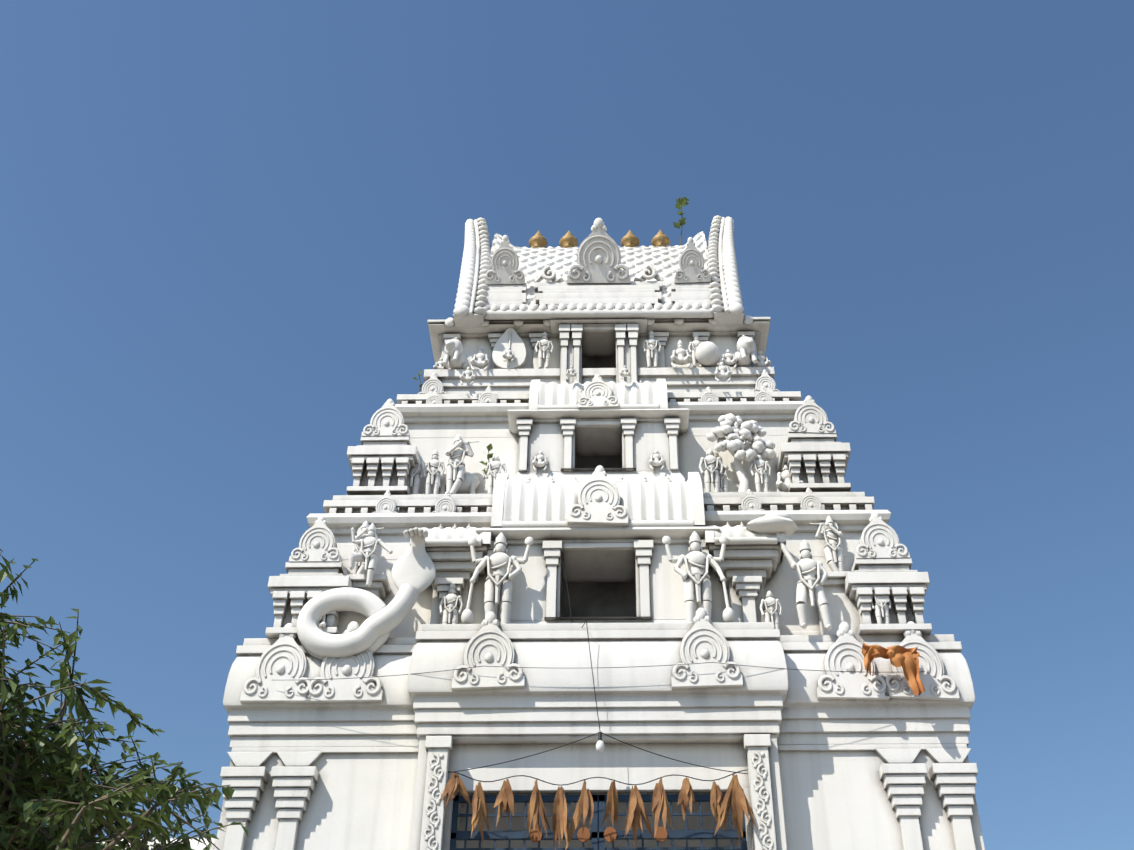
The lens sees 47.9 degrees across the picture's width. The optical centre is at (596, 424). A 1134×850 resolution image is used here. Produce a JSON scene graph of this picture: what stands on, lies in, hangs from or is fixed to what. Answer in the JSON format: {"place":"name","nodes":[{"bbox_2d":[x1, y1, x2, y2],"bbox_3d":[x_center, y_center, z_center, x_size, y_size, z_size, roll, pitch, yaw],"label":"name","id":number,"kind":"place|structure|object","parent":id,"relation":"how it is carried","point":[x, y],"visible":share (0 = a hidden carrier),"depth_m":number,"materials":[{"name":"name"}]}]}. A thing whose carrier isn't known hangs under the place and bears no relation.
{"place":"outdoors","nodes":[
{"label":"outdoors","id":0,"kind":"place"},
{"bbox_2d":[0,549,247,849],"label":"tree","id":1,"kind":"object","parent":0,"point":[29,810],"depth_m":7.67,"materials":[{"name":"green plant"}]},
{"bbox_2d":[0,0,1133,849],"label":"sky","id":2,"kind":"structure","parent":0,"point":[232,232],"materials":[{"name":"blue"}]},
{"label":"platform terrace","id":3,"kind":"structure","parent":0,"visible":0},
{"bbox_2d":[98,838,215,849],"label":"compound wall","id":4,"kind":"structure","parent":3,"relation":"on","point":[194,844],"depth_m":10.72,"materials":[{"name":"paint"}]},
{"bbox_2d":[214,281,984,849],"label":"gopuram walls","id":5,"kind":"structure","parent":3,"relation":"on","point":[876,775],"depth_m":11.44,"materials":[{"name":"white paint"}]},
{"bbox_2d":[412,370,422,391],"bbox_3d":[-2.113,-0.493,15.086,0.160,0.401,0.119,0,-37,1],"label":"weed","id":6,"kind":"object","parent":5,"relation":"attached to","point":[421,371],"depth_m":15.13,"materials":[{"name":"green plant"}]},
{"bbox_2d":[296,328,890,659],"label":"statues","id":7,"kind":"object","parent":5,"relation":"on","point":[413,572],"visible":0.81,"depth_m":12.17,"materials":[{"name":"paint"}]},
{"bbox_2d":[480,444,492,479],"bbox_3d":[-1.185,0.399,13.698,0.163,0.416,0.123,0,-37,1],"label":"weed","id":8,"kind":"object","parent":7,"relation":"attached to","point":[489,448],"depth_m":13.73,"materials":[{"name":"green plant"}]},
{"bbox_2d":[453,215,743,326],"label":"temple roof","id":9,"kind":"structure","parent":5,"relation":"on","point":[726,307],"depth_m":16.21,"materials":[{"name":"white paint"}]},
{"bbox_2d":[528,230,669,247],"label":"finials","id":10,"kind":"object","parent":9,"relation":"on","point":[568,239],"visible":0.71,"depth_m":17.79,"materials":[{"name":"gold metal"}]},
{"bbox_2d":[673,197,689,245],"bbox_3d":[1.203,-2.868,17.974,0.266,1.004,0.305,0,-37,1],"label":"plant","id":11,"kind":"object","parent":9,"relation":"on","point":[681,202],"depth_m":18.02,"materials":[{"name":"green plant"}]},
{"bbox_2d":[450,794,746,849],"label":"metal grille","id":12,"kind":"object","parent":5,"relation":"attached to","point":[597,838],"visible":0.67,"depth_m":10.60,"materials":[{"name":"metal"}]},
{"bbox_2d":[529,827,667,842],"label":"gate rosettes","id":13,"kind":"object","parent":12,"relation":"attached to","point":[610,834],"visible":0.94,"depth_m":10.57,"materials":[{"name":"metal"}]},
{"bbox_2d":[458,802,740,847],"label":"window panes","id":14,"kind":"structure","parent":5,"relation":"attached to","point":[693,823],"depth_m":11.57,"materials":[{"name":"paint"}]},
{"bbox_2d":[240,218,959,849],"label":"ornamental carvings","id":15,"kind":"object","parent":5,"relation":"attached to","point":[598,500],"visible":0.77,"depth_m":12.38,"materials":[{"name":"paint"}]},
{"bbox_2d":[862,642,925,695],"bbox_3d":[2.611,2.136,11.235,0.511,0.534,0.106,0,-37,1],"label":"orange cloth","id":16,"kind":"object","parent":15,"relation":"on","point":[907,660],"visible":1,"depth_m":11.26,"materials":[{"name":"orange fabric"}]},
{"bbox_2d":[306,551,924,785],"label":"wires","id":17,"kind":"object","parent":5,"relation":"attached to","point":[599,735],"visible":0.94,"depth_m":10.77,"materials":[{"name":"grey"}]},
{"bbox_2d":[440,773,756,849],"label":"dried leaf garland","id":18,"kind":"object","parent":17,"relation":"hanging from","point":[719,803],"visible":1,"depth_m":10.48,"materials":[{"name":"brown plant"}]},
{"bbox_2d":[596,740,604,752],"bbox_3d":[0.031,2.710,10.749,0.076,0.112,0.072,0,-37,1],"label":"light bulb","id":19,"kind":"object","parent":17,"relation":"attached to","point":[600,746],"visible":1,"depth_m":10.72,"materials":[{"name":"white glass"}]}
]}

